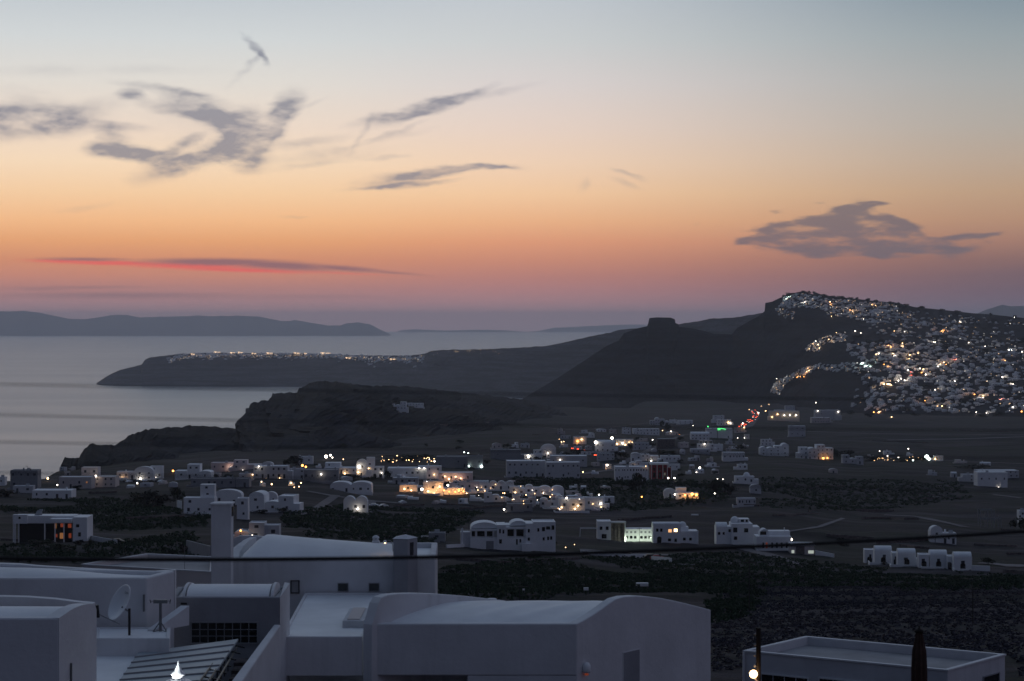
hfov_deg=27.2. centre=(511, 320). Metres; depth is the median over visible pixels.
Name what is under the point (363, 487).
village house
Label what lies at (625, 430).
village house
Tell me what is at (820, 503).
vineyard
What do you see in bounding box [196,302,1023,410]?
town lights
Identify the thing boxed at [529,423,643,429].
path
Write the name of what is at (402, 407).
headland house
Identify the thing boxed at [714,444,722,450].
village house
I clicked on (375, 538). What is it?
chimney
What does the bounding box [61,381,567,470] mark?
headland
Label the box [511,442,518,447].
house
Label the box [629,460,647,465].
village house
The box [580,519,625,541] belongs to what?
framed villa
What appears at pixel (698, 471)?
house
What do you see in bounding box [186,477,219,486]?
village house
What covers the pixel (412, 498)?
house
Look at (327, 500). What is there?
road
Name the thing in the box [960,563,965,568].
arched door
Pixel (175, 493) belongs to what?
tree
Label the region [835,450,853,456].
tree
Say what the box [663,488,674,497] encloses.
village house
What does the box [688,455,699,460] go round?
house
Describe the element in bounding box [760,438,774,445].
village house
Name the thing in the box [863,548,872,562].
wing
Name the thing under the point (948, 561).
wing
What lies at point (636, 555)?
garden wall
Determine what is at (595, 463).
house
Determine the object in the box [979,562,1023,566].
path
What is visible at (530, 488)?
village house
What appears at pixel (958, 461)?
house
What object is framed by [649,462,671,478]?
red building
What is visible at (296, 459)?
tree
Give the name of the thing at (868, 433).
path
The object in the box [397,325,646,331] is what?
distant island
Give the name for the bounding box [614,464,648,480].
village house
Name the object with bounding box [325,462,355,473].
village house
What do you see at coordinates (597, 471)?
road
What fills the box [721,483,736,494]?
tree
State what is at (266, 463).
village house
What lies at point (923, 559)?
wing
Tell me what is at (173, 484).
house
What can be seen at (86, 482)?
village house
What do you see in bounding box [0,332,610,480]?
sea
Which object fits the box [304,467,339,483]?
village house
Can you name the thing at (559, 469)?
village house
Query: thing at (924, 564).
arched door
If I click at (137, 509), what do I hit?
vineyard
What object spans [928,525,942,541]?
village house
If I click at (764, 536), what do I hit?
lamplit house
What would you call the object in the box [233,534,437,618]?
barrel roof house
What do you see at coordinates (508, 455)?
village house
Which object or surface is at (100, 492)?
field wall
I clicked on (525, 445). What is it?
house
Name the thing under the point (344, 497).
path
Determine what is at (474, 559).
field wall
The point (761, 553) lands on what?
road
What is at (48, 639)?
corner house
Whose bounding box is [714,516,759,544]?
domed villa
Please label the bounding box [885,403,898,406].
hillside tree
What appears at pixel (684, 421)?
village house
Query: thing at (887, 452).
village house
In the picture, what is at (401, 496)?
house
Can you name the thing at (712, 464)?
house
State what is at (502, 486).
village house
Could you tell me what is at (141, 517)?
field wall
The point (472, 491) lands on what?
resort house
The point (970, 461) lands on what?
path
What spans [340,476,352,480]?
house
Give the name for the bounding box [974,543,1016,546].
field wall
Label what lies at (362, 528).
vineyard
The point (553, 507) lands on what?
resort house
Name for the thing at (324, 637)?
flat roof house
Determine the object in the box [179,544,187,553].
tree
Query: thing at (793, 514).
field wall
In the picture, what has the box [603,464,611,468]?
house
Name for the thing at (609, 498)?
village house
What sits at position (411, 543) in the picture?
window
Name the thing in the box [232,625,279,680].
stair parapet
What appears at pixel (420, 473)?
village house
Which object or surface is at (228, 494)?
village house
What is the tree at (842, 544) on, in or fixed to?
on the ground
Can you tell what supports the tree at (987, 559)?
on the ground
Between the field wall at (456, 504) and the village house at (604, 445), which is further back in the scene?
the village house at (604, 445)
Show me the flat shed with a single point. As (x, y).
(807, 550)
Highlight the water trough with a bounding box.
[636,582,647,586]
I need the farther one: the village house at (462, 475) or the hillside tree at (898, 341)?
the hillside tree at (898, 341)
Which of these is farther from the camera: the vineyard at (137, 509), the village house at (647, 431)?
the village house at (647, 431)
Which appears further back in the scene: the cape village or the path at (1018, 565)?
the cape village
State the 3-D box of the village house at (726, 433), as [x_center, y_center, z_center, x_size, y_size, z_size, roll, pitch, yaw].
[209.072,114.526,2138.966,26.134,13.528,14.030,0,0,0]
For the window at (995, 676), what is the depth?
100.07 m
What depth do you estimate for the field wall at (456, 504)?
959.95 m
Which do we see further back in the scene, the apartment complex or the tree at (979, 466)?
the tree at (979, 466)
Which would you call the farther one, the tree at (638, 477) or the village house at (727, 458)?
the village house at (727, 458)
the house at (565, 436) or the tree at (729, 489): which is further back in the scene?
the house at (565, 436)
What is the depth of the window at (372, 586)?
92.98 m
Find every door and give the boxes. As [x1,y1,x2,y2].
[486,541,493,548]
[623,649,639,680]
[796,546,804,553]
[921,561,926,566]
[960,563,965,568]
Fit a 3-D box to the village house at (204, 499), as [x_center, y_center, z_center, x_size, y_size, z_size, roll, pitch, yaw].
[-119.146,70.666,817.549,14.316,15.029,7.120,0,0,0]
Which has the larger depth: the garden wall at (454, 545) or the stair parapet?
the garden wall at (454, 545)
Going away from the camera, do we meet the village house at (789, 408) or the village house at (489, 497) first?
the village house at (489, 497)
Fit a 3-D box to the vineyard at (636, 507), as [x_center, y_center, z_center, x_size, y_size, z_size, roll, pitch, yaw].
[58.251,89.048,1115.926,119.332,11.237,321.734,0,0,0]
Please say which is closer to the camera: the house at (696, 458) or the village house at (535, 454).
the house at (696, 458)
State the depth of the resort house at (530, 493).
1027.50 m
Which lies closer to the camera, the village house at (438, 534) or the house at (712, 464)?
the village house at (438, 534)
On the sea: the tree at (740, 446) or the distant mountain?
the distant mountain
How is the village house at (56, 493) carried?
on the ground
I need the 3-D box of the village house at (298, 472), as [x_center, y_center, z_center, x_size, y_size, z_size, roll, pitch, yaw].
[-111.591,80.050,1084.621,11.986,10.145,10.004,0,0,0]
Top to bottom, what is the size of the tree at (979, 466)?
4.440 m
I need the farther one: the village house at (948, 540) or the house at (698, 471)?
the house at (698, 471)
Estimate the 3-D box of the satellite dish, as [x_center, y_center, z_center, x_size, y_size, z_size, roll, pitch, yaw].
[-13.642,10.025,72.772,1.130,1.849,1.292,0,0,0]
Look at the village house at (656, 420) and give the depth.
2848.13 m
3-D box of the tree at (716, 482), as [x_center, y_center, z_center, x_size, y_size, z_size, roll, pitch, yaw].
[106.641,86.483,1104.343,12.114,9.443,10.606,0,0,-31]
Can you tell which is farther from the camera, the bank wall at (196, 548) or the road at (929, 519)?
the road at (929, 519)
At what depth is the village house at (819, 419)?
2850.74 m
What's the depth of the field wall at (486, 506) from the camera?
954.98 m
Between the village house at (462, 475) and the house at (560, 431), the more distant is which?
the house at (560, 431)
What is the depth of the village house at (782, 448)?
1793.48 m
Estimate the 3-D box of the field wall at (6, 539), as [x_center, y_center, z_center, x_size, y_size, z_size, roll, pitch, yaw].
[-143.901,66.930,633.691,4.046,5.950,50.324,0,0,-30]
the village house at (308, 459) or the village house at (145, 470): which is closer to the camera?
the village house at (145, 470)
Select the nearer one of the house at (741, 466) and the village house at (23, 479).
the village house at (23, 479)
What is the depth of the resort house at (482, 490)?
1031.70 m
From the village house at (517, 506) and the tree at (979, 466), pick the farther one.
the tree at (979, 466)
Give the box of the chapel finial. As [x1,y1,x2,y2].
[166,661,190,680]
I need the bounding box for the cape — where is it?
[96,313,761,397]
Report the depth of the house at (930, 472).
1455.27 m
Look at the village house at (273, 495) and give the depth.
878.29 m
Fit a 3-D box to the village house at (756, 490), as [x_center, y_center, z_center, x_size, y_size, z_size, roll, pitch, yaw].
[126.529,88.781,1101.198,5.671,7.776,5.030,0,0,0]
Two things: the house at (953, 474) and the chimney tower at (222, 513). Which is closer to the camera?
the chimney tower at (222, 513)
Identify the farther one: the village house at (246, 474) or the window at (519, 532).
the village house at (246, 474)
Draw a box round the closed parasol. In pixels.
[911,626,926,680]
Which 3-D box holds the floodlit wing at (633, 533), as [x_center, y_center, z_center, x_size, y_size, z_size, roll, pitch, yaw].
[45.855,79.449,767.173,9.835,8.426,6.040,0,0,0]
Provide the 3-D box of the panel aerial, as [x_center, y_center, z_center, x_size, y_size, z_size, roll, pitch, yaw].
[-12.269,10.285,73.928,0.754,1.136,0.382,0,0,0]
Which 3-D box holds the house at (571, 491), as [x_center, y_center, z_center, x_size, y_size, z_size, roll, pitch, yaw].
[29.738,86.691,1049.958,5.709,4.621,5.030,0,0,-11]
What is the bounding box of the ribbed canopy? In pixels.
[119,639,237,680]
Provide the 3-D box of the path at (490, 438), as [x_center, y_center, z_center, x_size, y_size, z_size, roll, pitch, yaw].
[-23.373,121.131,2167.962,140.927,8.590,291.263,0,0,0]
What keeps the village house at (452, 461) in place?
on the ground
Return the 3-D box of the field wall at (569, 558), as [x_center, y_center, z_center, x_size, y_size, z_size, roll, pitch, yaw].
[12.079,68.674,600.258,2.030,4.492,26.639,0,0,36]
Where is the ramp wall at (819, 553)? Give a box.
[815,550,833,556]
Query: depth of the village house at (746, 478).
1205.68 m
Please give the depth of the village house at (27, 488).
972.20 m
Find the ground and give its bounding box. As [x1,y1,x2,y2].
[0,400,1023,680]
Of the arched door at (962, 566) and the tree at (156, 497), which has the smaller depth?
the arched door at (962, 566)
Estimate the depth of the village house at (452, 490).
1027.73 m
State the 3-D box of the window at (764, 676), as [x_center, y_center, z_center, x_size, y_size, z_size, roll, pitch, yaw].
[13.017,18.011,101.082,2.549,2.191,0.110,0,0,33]
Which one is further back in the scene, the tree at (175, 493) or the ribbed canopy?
the tree at (175, 493)
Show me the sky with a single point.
(386, 165)
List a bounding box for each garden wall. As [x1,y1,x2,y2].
[91,535,116,543]
[184,511,210,514]
[446,544,464,547]
[580,550,645,557]
[651,556,671,561]
[971,565,989,570]
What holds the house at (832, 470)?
on the ground
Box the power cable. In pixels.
[0,529,1023,561]
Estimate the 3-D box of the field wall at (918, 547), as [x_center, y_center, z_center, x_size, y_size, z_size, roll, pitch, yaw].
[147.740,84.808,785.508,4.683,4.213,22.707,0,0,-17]
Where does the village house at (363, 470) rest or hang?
on the ground
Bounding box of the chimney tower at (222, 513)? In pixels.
[209,501,234,583]
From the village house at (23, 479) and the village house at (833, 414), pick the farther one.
the village house at (833, 414)
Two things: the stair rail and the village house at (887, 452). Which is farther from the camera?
the village house at (887, 452)
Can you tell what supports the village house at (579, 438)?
on the ground
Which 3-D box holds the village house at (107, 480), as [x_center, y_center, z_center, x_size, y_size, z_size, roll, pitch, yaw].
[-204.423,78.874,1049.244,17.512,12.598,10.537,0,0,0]
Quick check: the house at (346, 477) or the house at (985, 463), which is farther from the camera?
the house at (985, 463)
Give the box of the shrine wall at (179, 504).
[177,500,181,508]
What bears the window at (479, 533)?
in the apartment complex
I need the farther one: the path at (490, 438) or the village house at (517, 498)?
the path at (490, 438)
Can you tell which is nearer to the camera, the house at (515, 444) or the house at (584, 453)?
the house at (584, 453)
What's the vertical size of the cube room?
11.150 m
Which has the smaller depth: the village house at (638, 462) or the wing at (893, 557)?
the wing at (893, 557)
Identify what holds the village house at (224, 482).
on the ground
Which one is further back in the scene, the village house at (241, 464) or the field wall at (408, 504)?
the village house at (241, 464)
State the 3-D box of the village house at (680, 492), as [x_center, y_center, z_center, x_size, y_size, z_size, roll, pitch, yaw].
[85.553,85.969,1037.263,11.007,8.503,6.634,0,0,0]
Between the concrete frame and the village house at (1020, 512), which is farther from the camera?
the village house at (1020, 512)
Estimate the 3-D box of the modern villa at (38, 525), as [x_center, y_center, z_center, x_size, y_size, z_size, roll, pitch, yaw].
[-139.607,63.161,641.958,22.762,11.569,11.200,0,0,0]
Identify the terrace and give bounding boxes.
[97,606,188,655]
[97,656,134,680]
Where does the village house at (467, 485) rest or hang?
on the ground
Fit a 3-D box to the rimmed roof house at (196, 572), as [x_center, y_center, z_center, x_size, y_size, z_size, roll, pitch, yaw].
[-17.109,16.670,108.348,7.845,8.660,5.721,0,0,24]
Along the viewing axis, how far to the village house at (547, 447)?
1636.32 m
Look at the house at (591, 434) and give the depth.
2126.92 m
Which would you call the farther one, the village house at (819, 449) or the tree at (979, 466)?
the village house at (819, 449)
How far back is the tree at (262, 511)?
812.62 m
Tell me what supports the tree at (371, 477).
on the ground
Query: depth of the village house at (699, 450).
1709.57 m
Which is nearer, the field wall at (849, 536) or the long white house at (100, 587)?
the long white house at (100, 587)
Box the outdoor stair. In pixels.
[229,658,248,680]
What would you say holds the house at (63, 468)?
on the headland
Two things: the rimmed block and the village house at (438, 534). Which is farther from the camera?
the village house at (438, 534)
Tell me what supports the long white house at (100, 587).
on the ground
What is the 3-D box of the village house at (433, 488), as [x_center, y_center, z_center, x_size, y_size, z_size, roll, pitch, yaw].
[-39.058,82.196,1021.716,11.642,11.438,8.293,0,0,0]
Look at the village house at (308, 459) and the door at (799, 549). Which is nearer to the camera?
the door at (799, 549)
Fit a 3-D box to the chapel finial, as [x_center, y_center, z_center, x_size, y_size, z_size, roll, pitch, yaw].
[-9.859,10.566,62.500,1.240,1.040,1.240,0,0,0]
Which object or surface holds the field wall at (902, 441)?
on the ground
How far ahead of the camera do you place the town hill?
4864.31 m
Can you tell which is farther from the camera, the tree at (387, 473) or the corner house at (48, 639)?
the tree at (387, 473)
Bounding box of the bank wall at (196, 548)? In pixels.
[186,540,210,555]
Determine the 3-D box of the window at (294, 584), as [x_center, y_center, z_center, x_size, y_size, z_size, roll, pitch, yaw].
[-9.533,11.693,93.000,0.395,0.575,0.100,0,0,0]
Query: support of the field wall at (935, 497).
on the ground
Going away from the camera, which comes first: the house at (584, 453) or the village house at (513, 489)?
the village house at (513, 489)
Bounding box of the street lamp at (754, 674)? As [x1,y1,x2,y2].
[749,628,760,680]
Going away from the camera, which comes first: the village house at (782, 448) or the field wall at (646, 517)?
the field wall at (646, 517)
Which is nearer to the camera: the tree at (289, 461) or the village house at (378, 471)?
the village house at (378, 471)
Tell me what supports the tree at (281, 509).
on the ground
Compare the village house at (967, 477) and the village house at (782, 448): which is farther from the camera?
the village house at (782, 448)
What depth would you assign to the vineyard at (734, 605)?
456.66 m
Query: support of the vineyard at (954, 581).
on the ground
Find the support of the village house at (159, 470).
on the ground
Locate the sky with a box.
[0,0,1023,331]
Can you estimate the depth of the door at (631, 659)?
83.05 m
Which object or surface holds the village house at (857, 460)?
on the ground
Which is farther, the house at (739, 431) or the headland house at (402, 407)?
the headland house at (402, 407)
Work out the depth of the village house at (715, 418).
2879.94 m
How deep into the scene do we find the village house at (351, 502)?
881.62 m
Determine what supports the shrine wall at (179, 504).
on the ground
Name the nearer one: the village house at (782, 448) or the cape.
the village house at (782, 448)
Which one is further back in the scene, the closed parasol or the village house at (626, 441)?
the village house at (626, 441)
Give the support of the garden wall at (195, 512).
on the ground
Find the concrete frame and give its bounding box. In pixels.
[978,509,998,527]
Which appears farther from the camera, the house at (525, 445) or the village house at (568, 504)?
the house at (525, 445)
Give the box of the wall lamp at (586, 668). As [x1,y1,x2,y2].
[583,662,590,675]
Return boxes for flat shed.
[788,542,814,554]
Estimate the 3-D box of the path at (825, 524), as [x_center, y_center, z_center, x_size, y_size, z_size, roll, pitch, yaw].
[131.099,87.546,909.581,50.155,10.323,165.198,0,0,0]
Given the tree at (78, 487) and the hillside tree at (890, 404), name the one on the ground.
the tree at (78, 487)
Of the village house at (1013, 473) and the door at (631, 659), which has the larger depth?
the village house at (1013, 473)
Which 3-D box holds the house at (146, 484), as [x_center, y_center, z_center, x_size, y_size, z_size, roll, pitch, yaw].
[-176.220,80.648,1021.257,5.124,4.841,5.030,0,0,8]
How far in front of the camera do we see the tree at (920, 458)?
1673.34 m
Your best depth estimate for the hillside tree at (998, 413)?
3725.70 m
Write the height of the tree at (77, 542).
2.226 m
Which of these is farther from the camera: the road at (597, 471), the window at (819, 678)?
the road at (597, 471)
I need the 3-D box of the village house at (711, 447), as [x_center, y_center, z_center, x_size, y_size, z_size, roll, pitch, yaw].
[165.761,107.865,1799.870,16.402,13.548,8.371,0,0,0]
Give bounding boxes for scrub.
[711,577,1023,675]
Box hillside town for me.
[770,293,1023,412]
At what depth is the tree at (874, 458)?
1729.27 m
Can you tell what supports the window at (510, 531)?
in the apartment complex
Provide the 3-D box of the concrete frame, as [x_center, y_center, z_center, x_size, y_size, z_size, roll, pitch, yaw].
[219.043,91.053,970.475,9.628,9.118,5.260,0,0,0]
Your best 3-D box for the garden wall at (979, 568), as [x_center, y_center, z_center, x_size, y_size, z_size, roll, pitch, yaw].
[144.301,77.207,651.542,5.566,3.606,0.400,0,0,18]
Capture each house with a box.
[0,475,6,485]
[0,563,175,647]
[0,595,96,680]
[7,468,40,489]
[13,483,34,492]
[32,487,75,498]
[59,467,66,470]
[59,476,94,488]
[81,466,118,486]
[81,553,210,588]
[117,470,133,479]
[134,466,154,479]
[140,482,153,486]
[150,466,163,478]
[169,482,177,486]
[175,463,213,479]
[184,484,216,512]
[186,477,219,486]
[211,461,233,471]
[216,489,243,504]
[218,475,250,487]
[229,459,261,471]
[233,521,280,537]
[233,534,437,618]
[237,497,249,519]
[239,471,253,480]
[249,490,303,512]
[253,463,293,478]
[262,461,273,464]
[268,491,277,500]
[286,593,385,675]
[290,467,305,479]
[290,592,710,680]
[298,455,313,463]
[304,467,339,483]
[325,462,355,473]
[330,480,372,494]
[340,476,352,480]
[343,495,367,512]
[356,459,371,477]
[366,457,383,478]
[384,466,426,479]
[388,475,418,484]
[392,402,408,412]
[396,495,408,497]
[399,482,417,491]
[407,402,423,408]
[407,496,418,499]
[418,464,440,479]
[419,479,442,495]
[421,529,445,542]
[436,455,467,467]
[439,471,472,482]
[443,485,464,494]
[458,498,467,503]
[459,479,478,490]
[465,489,476,493]
[466,454,482,468]
[469,495,483,500]
[474,480,488,489]
[477,488,487,492]
[484,491,506,501]
[488,480,513,490]
[490,448,523,459]
[492,443,500,448]
[504,458,545,476]
[505,502,531,511]
[509,486,518,492]
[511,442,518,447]
[512,493,535,506]
[515,484,541,496]
[521,443,528,447]
[524,449,541,458]
[524,492,534,495]
[540,485,563,495]
[540,494,561,506]
[541,444,555,457]
[542,506,557,508]
[545,461,579,477]
[547,454,586,466]
[553,495,589,512]
[557,429,564,434]
[560,435,569,438]
[565,490,578,493]
[573,436,585,443]
[579,451,590,454]
[585,445,591,449]
[585,496,609,509]
[586,432,594,437]
[591,462,599,465]
[592,440,617,451]
[597,453,613,460]
[602,494,613,502]
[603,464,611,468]
[609,428,616,433]
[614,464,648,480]
[615,438,633,446]
[622,427,630,433]
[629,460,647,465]
[631,453,658,461]
[632,428,658,434]
[633,442,650,449]
[637,437,646,441]
[650,417,669,424]
[656,438,674,448]
[657,454,679,462]
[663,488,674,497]
[665,431,677,434]
[668,464,679,469]
[669,419,676,422]
[675,487,697,499]
[676,420,692,423]
[678,441,688,447]
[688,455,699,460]
[690,432,708,440]
[690,448,709,452]
[695,469,703,473]
[697,440,716,451]
[705,427,732,438]
[705,461,719,466]
[711,415,723,422]
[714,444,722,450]
[717,419,732,425]
[722,452,747,461]
[724,439,733,444]
[732,472,758,483]
[732,497,755,507]
[733,463,747,469]
[734,429,745,432]
[749,484,760,493]
[754,527,790,550]
[759,443,788,455]
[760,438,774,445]
[767,411,798,421]
[774,406,794,410]
[787,425,805,436]
[796,444,832,459]
[810,417,831,422]
[814,410,841,419]
[828,468,837,472]
[841,454,862,464]
[883,451,894,454]
[926,470,936,475]
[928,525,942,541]
[931,454,942,460]
[935,529,955,544]
[950,472,956,476]
[953,459,966,463]
[957,473,973,481]
[974,469,1018,477]
[974,470,1007,487]
[977,461,990,465]
[1017,508,1023,522]
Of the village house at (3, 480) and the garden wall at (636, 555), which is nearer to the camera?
the garden wall at (636, 555)
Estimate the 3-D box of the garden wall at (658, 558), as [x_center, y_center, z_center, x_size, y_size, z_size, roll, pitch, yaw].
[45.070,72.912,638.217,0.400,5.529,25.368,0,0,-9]
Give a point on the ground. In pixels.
(894, 434)
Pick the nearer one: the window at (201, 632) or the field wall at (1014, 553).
the window at (201, 632)
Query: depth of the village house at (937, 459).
1680.23 m
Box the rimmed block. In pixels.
[742,636,1005,680]
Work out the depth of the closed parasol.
45.90 m
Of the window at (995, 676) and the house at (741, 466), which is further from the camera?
the house at (741, 466)
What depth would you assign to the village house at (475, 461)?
1388.88 m
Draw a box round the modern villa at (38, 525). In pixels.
[13,509,92,542]
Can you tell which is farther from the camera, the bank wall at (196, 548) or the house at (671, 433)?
the house at (671, 433)
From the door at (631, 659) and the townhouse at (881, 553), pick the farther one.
the townhouse at (881, 553)
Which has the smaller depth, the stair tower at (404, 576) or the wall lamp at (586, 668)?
the wall lamp at (586, 668)
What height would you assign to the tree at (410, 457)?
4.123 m
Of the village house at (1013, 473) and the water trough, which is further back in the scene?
the village house at (1013, 473)
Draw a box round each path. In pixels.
[308,491,401,503]
[434,435,551,442]
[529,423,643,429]
[580,549,670,554]
[785,430,990,434]
[789,518,844,531]
[884,457,1023,463]
[898,436,1023,439]
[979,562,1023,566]
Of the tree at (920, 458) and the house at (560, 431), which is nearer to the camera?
the tree at (920, 458)
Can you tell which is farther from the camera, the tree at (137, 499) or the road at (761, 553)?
the tree at (137, 499)
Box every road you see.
[297,495,339,514]
[350,501,375,520]
[580,469,613,473]
[612,430,733,468]
[741,409,758,427]
[741,549,799,563]
[884,514,967,526]
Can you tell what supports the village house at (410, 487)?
on the ground
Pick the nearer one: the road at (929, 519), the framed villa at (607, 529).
the framed villa at (607, 529)
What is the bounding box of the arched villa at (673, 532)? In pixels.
[652,521,697,543]
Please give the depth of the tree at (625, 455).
1606.99 m
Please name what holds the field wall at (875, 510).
on the ground
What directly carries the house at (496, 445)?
on the ground
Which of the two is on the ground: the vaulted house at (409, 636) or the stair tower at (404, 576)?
the vaulted house at (409, 636)
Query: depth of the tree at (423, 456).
1466.38 m
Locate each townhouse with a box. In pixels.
[868,545,891,564]
[889,548,916,566]
[921,549,946,568]
[952,551,971,570]
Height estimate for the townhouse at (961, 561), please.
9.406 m
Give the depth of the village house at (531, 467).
1290.46 m
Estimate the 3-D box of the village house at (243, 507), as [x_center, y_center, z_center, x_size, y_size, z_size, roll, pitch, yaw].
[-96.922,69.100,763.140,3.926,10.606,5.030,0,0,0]
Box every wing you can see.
[626,527,651,541]
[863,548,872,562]
[891,551,895,563]
[917,553,928,567]
[946,554,951,568]
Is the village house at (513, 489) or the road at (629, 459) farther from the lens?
the road at (629, 459)
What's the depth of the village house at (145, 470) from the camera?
1175.98 m
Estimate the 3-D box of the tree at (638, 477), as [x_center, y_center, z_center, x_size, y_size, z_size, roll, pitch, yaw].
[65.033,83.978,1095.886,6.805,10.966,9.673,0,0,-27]
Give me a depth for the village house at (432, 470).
1194.13 m
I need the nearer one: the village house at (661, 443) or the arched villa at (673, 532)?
the arched villa at (673, 532)
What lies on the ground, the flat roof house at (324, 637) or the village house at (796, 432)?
the village house at (796, 432)
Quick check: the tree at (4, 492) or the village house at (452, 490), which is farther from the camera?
the village house at (452, 490)
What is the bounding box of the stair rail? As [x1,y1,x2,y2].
[199,645,244,680]
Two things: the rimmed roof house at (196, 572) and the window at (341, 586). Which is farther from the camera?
the rimmed roof house at (196, 572)
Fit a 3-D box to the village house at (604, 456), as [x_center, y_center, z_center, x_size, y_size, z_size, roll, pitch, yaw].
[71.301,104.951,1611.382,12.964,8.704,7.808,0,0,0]
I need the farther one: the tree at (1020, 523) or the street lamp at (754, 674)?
the tree at (1020, 523)
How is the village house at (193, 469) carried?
on the ground
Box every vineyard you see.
[0,496,210,530]
[0,530,207,562]
[279,503,484,541]
[438,556,766,622]
[512,476,729,511]
[562,551,1023,590]
[758,476,973,510]
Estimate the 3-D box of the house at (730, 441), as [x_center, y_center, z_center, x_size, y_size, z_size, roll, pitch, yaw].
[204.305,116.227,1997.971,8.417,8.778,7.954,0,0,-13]
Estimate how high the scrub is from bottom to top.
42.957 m
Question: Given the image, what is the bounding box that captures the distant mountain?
[978,305,1023,317]
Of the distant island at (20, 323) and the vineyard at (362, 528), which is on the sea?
the distant island at (20, 323)
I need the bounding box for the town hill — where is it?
[523,292,1023,416]
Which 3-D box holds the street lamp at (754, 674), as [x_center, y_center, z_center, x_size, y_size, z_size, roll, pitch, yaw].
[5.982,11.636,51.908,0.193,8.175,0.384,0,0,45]
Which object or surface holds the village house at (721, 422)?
on the ground
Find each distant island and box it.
[0,311,390,335]
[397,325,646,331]
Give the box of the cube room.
[174,582,289,680]
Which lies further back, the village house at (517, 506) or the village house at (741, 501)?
the village house at (741, 501)
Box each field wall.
[1,538,56,543]
[88,491,116,493]
[125,515,183,519]
[393,504,423,505]
[440,503,477,505]
[455,558,510,563]
[459,504,502,508]
[526,557,578,560]
[618,515,671,520]
[772,513,819,516]
[807,485,845,486]
[808,509,893,511]
[826,534,873,539]
[861,517,918,519]
[872,440,927,442]
[876,539,927,543]
[899,544,929,548]
[921,497,960,498]
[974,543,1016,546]
[1003,569,1023,573]
[1006,552,1023,554]
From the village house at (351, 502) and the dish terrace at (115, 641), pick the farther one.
the village house at (351, 502)
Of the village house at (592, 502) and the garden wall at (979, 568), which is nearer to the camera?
the garden wall at (979, 568)
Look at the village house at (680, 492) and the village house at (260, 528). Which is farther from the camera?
the village house at (680, 492)
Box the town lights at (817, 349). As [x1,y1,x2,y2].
[183,298,1011,403]
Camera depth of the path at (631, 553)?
675.76 m
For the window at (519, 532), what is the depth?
652.09 m
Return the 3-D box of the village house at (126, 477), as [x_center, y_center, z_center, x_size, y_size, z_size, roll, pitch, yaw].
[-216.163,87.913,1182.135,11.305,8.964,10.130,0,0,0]
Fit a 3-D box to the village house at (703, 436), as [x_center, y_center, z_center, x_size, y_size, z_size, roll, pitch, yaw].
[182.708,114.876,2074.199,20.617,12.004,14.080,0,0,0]
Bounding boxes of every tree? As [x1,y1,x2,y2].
[0,489,19,496]
[72,485,82,489]
[73,540,83,544]
[129,492,146,503]
[141,489,180,506]
[169,487,185,499]
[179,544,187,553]
[251,509,267,513]
[275,507,288,511]
[283,458,293,464]
[290,455,302,464]
[344,474,361,477]
[364,476,381,478]
[384,470,391,477]
[385,455,419,460]
[403,454,436,458]
[570,449,591,453]
[618,453,629,457]
[632,473,646,488]
[657,450,675,454]
[708,478,724,490]
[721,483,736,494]
[733,444,746,449]
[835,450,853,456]
[836,537,848,545]
[863,457,883,459]
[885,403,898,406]
[889,457,914,461]
[894,339,906,343]
[899,406,910,410]
[911,457,927,460]
[954,464,990,468]
[980,557,995,564]
[992,411,1004,415]
[1009,515,1023,529]
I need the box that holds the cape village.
[166,352,423,367]
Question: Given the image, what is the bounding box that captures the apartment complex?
[460,518,555,551]
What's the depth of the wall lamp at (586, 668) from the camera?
80.21 m
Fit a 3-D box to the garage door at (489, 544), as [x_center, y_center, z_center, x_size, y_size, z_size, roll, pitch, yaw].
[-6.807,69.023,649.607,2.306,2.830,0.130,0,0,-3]
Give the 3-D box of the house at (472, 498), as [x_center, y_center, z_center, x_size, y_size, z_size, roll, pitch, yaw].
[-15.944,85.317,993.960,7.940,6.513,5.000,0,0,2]
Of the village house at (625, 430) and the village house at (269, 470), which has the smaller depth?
the village house at (269, 470)
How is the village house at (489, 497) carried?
on the ground
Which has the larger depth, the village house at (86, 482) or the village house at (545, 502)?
the village house at (86, 482)
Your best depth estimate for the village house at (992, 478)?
1376.19 m
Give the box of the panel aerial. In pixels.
[150,599,170,631]
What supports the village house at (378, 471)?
on the ground
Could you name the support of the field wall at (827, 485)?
on the ground
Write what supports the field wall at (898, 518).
on the ground
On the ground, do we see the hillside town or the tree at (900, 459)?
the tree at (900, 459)
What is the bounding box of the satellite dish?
[96,585,130,634]
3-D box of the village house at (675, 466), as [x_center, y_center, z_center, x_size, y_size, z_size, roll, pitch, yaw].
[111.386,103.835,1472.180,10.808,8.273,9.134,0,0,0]
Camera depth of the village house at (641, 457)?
1584.67 m
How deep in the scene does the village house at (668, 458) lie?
1566.18 m
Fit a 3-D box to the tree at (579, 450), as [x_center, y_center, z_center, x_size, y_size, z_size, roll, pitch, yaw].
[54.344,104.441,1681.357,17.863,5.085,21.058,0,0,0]
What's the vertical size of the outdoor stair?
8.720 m
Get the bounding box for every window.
[190,621,257,643]
[290,580,299,592]
[338,583,348,590]
[369,583,379,590]
[410,542,413,554]
[477,531,483,535]
[508,529,513,535]
[516,529,522,535]
[761,672,808,680]
[818,677,854,680]
[983,672,999,680]
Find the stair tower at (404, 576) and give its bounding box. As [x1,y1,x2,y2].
[393,534,417,592]

